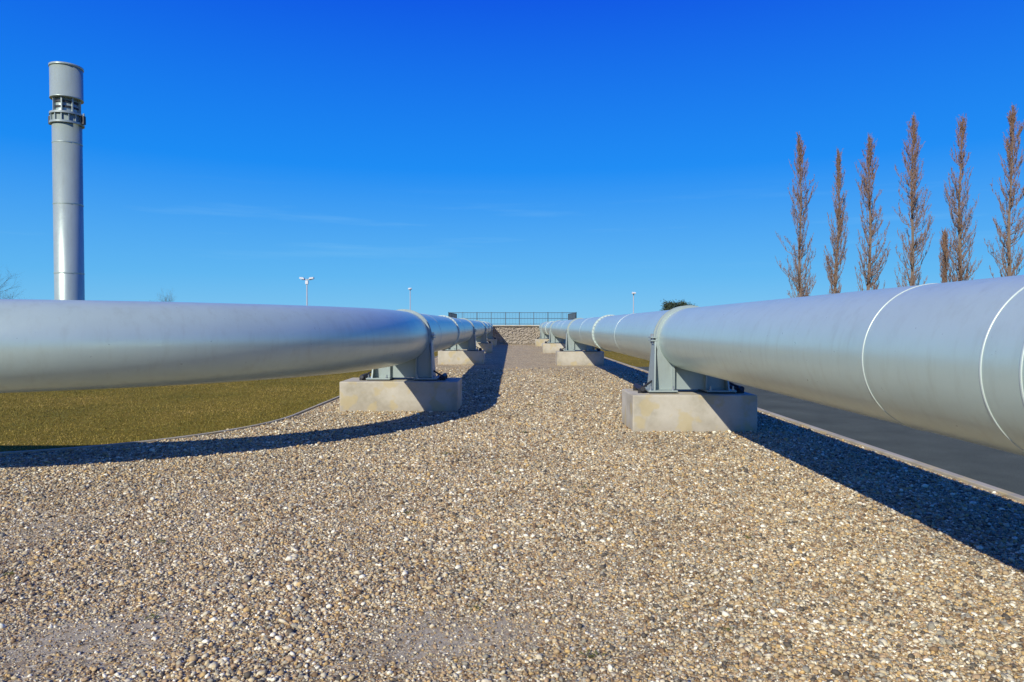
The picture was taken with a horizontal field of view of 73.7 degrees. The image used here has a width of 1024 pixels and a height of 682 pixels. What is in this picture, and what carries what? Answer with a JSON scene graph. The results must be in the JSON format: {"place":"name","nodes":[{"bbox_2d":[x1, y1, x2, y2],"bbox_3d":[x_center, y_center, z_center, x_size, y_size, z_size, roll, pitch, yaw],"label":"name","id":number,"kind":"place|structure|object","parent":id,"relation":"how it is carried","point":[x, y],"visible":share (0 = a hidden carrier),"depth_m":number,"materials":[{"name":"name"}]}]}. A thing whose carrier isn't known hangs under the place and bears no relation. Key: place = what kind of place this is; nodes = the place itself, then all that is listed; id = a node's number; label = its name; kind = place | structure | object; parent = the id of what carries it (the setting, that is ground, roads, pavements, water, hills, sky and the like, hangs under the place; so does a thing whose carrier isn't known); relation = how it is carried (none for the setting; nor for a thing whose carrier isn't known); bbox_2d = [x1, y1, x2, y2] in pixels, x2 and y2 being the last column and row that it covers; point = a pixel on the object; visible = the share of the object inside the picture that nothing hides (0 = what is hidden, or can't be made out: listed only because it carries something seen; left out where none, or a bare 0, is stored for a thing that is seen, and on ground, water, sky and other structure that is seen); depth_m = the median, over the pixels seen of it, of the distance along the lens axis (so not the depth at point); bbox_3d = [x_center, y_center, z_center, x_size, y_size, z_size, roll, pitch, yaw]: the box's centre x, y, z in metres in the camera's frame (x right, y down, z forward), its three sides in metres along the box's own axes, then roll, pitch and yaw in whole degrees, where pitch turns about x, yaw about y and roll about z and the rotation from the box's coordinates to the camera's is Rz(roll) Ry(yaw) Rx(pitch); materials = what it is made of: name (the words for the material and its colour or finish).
{"place":"outdoors","nodes":[
{"label":"outdoors","id":0,"kind":"place"},
{"bbox_2d":[0,347,649,451],"bbox_3d":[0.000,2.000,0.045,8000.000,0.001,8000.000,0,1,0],"label":"ground","id":1,"kind":"structure","parent":0,"point":[638,363],"depth_m":16.28,"materials":[{"name":"green plant"}]},
{"bbox_2d":[0,267,24,298],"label":"bare tree","id":2,"kind":"object","parent":1,"relation":"on","point":[9,288],"visible":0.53,"depth_m":60.57,"materials":[{"name":"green plant"}]},
{"bbox_2d":[48,61,85,299],"bbox_3d":[-16.180,-4.256,24.910,1.700,11.388,1.700,0,1,0],"label":"vent stack","id":3,"kind":"object","parent":1,"relation":"on","point":[66,119],"visible":0.88,"depth_m":24.51,"materials":[{"name":"metal"}]},
{"bbox_2d":[151,290,176,301],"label":"bare tree","id":4,"kind":"object","parent":1,"relation":"on","point":[165,300],"visible":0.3,"depth_m":99.54,"materials":[{"name":"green plant"}]},
{"bbox_2d":[0,356,437,454],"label":"garden edging","id":5,"kind":"object","parent":1,"relation":"on","point":[171,438],"visible":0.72,"depth_m":11.92,"materials":[{"name":"concrete"}]},
{"bbox_2d":[299,277,313,305],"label":"street lamp","id":6,"kind":"object","parent":1,"relation":"on","point":[306,281],"visible":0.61,"depth_m":69.84,"materials":[{"name":"metal"}]},
{"bbox_2d":[476,339,496,345],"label":"concrete plinth","id":7,"kind":"structure","parent":1,"relation":"on","point":[494,341],"depth_m":65.87,"materials":[{"name":"grey concrete"}]},
{"bbox_2d":[487,322,495,338],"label":"pipe support","id":8,"kind":"object","parent":7,"relation":"on","point":[490,335],"visible":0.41,"depth_m":66.36,"materials":[{"name":"metal"}]},
{"bbox_2d":[493,326,538,343],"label":"stone wall","id":9,"kind":"structure","parent":1,"relation":"on","point":[516,335],"depth_m":73.10,"materials":[{"name":"grey stone"}]},
{"bbox_2d":[493,325,538,325],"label":"coping","id":10,"kind":"object","parent":9,"relation":"on","point":[515,325],"visible":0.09,"depth_m":72.81,"materials":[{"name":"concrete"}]},
{"bbox_2d":[448,312,576,324],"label":"railing","id":11,"kind":"object","parent":10,"relation":"on","point":[572,315],"visible":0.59,"depth_m":73.34,"materials":[{"name":"metal"}]},
{"bbox_2d":[487,326,548,343],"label":"wall stones","id":12,"kind":"object","parent":9,"relation":"attached to","point":[518,337],"depth_m":73.01,"materials":[{"name":"grey stone"}]},
{"bbox_2d":[535,339,548,345],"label":"concrete plinth","id":13,"kind":"structure","parent":1,"relation":"on","point":[538,342],"depth_m":65.87,"materials":[{"name":"grey concrete"}]},
{"bbox_2d":[537,322,548,338],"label":"pipe support","id":14,"kind":"object","parent":13,"relation":"on","point":[543,335],"visible":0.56,"depth_m":66.37,"materials":[{"name":"metal"}]},
{"bbox_2d":[542,343,564,352],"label":"concrete plinth","id":15,"kind":"structure","parent":1,"relation":"on","point":[550,347],"depth_m":49.67,"materials":[{"name":"grey concrete"}]},
{"bbox_2d":[545,320,565,342],"bbox_3d":[3.450,-0.680,50.297,2.040,1.695,0.780,0,1,0],"label":"pipe support","id":16,"kind":"object","parent":15,"relation":"on","point":[553,338],"visible":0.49,"depth_m":50.17,"materials":[{"name":"metal"}]},
{"bbox_2d":[584,350,630,366],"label":"kerb","id":17,"kind":"structure","parent":1,"relation":"on","point":[617,361],"depth_m":37.31,"materials":[{"name":"concrete"}]},
{"bbox_2d":[661,299,695,310],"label":"evergreen tree","id":18,"kind":"object","parent":1,"relation":"on","point":[669,306],"visible":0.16,"depth_m":79.33,"materials":[{"name":"green plant"}]},
{"bbox_2d":[775,132,817,297],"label":"poplar tree","id":19,"kind":"object","parent":1,"relation":"on","point":[800,239],"visible":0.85,"depth_m":65.70,"materials":[{"name":"brown plant"}]},
{"bbox_2d":[631,366,1023,501],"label":"kerb","id":20,"kind":"structure","parent":1,"relation":"on","point":[1002,492],"depth_m":9.91,"materials":[{"name":"concrete"}]},
{"bbox_2d":[823,148,849,293],"bbox_3d":[30.734,-8.975,65.068,2.343,19.025,2.148,0,1,-20],"label":"poplar tree","id":21,"kind":"object","parent":1,"relation":"on","point":[833,279],"visible":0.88,"depth_m":64.80,"materials":[{"name":"brown plant"}]},
{"bbox_2d":[854,135,889,290],"bbox_3d":[33.500,-9.446,63.484,3.110,20.058,3.359,1,2,32],"label":"poplar tree","id":22,"kind":"object","parent":1,"relation":"on","point":[869,192],"visible":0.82,"depth_m":63.56,"materials":[{"name":"brown plant"}]},
{"bbox_2d":[894,113,933,286],"bbox_3d":[36.013,-9.995,61.543,3.485,21.232,3.492,1,2,38],"label":"poplar tree","id":23,"kind":"object","parent":1,"relation":"on","point":[913,203],"visible":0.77,"depth_m":61.46,"materials":[{"name":"brown plant"}]},
{"bbox_2d":[939,227,957,282],"bbox_3d":[40.095,-4.962,62.959,1.619,11.108,1.657,0,1,-19],"label":"poplar tree","id":24,"kind":"object","parent":1,"relation":"on","point":[944,268],"visible":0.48,"depth_m":62.71,"materials":[{"name":"brown plant"}]},
{"bbox_2d":[941,113,982,281],"bbox_3d":[39.882,-9.813,60.498,3.329,20.920,3.348,0,1,0],"label":"poplar tree","id":25,"kind":"object","parent":1,"relation":"on","point":[959,226],"visible":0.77,"depth_m":60.70,"materials":[{"name":"brown plant"}]},
{"bbox_2d":[984,102,1023,277],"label":"poplar tree","id":26,"kind":"object","parent":1,"relation":"on","point":[1012,118],"visible":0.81,"depth_m":59.75,"materials":[{"name":"brown plant"}]},
{"bbox_2d":[0,344,1023,681],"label":"gravel path","id":27,"kind":"structure","parent":0,"point":[520,356],"depth_m":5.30,"materials":[{"name":"beige gravel"}]},
{"bbox_2d":[3,381,753,657],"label":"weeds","id":28,"kind":"object","parent":27,"relation":"on","point":[406,512],"visible":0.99,"depth_m":4.82,"materials":[{"name":"green plant"}]},
{"bbox_2d":[340,378,461,410],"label":"concrete plinth","id":29,"kind":"structure","parent":27,"relation":"on","point":[401,394],"depth_m":15.83,"materials":[{"name":"grey concrete"}]},
{"bbox_2d":[359,309,447,380],"bbox_3d":[-2.600,0.082,16.456,2.040,1.695,0.780,0,1,0],"label":"pipe support","id":30,"kind":"object","parent":29,"relation":"on","point":[421,367],"visible":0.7,"depth_m":16.33,"materials":[{"name":"metal"}]},
{"bbox_2d":[0,299,492,392],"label":"gas pipeline","id":31,"kind":"object","parent":30,"relation":"on","point":[56,345],"visible":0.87,"depth_m":9.57,"materials":[{"name":"paint"}]},
{"bbox_2d":[438,350,484,363],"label":"concrete plinth","id":32,"kind":"structure","parent":27,"relation":"on","point":[461,357],"depth_m":34.98,"materials":[{"name":"grey concrete"}]},
{"bbox_2d":[442,318,481,350],"bbox_3d":[-2.600,-0.349,35.601,2.040,1.695,0.780,0,1,0],"label":"pipe support","id":33,"kind":"object","parent":32,"relation":"on","point":[469,344],"visible":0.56,"depth_m":35.48,"materials":[{"name":"metal"}]},
{"bbox_2d":[460,343,492,352],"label":"concrete plinth","id":34,"kind":"structure","parent":27,"relation":"on","point":[487,347],"depth_m":50.17,"materials":[{"name":"grey concrete"}]},
{"bbox_2d":[475,320,490,342],"bbox_3d":[-2.600,-0.691,50.797,2.040,1.695,0.780,0,1,0],"label":"pipe support","id":35,"kind":"object","parent":34,"relation":"on","point":[482,338],"visible":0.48,"depth_m":50.67,"materials":[{"name":"metal"}]},
{"bbox_2d":[556,351,603,364],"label":"concrete plinth","id":36,"kind":"structure","parent":27,"relation":"on","point":[579,357],"depth_m":34.08,"materials":[{"name":"grey concrete"}]},
{"bbox_2d":[559,318,600,350],"bbox_3d":[3.450,-0.329,34.701,2.040,1.695,0.780,0,1,0],"label":"pipe support","id":37,"kind":"object","parent":36,"relation":"on","point":[571,344],"visible":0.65,"depth_m":34.58,"materials":[{"name":"metal"}]},
{"bbox_2d":[622,389,756,431],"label":"concrete plinth","id":38,"kind":"structure","parent":27,"relation":"on","point":[690,410],"depth_m":12.79,"materials":[{"name":"grey concrete"}]},
{"bbox_2d":[633,305,743,392],"bbox_3d":[3.450,0.151,13.407,2.040,1.695,0.780,0,1,0],"label":"pipe support","id":39,"kind":"object","parent":38,"relation":"on","point":[665,375],"visible":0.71,"depth_m":13.28,"materials":[{"name":"metal"}]},
{"bbox_2d":[539,275,1023,455],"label":"gas pipeline","id":40,"kind":"object","parent":39,"relation":"on","point":[946,359],"visible":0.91,"depth_m":5.52,"materials":[{"name":"paint"}]},
{"bbox_2d":[0,0,1023,324],"label":"sky","id":41,"kind":"structure","parent":0,"point":[581,157],"materials":[{"name":"blue"}]},
{"bbox_2d":[638,367,1023,495],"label":"asphalt road","id":42,"kind":"structure","parent":0,"point":[1001,469],"depth_m":11.75,"materials":[{"name":"grey asphalt"}]}
]}

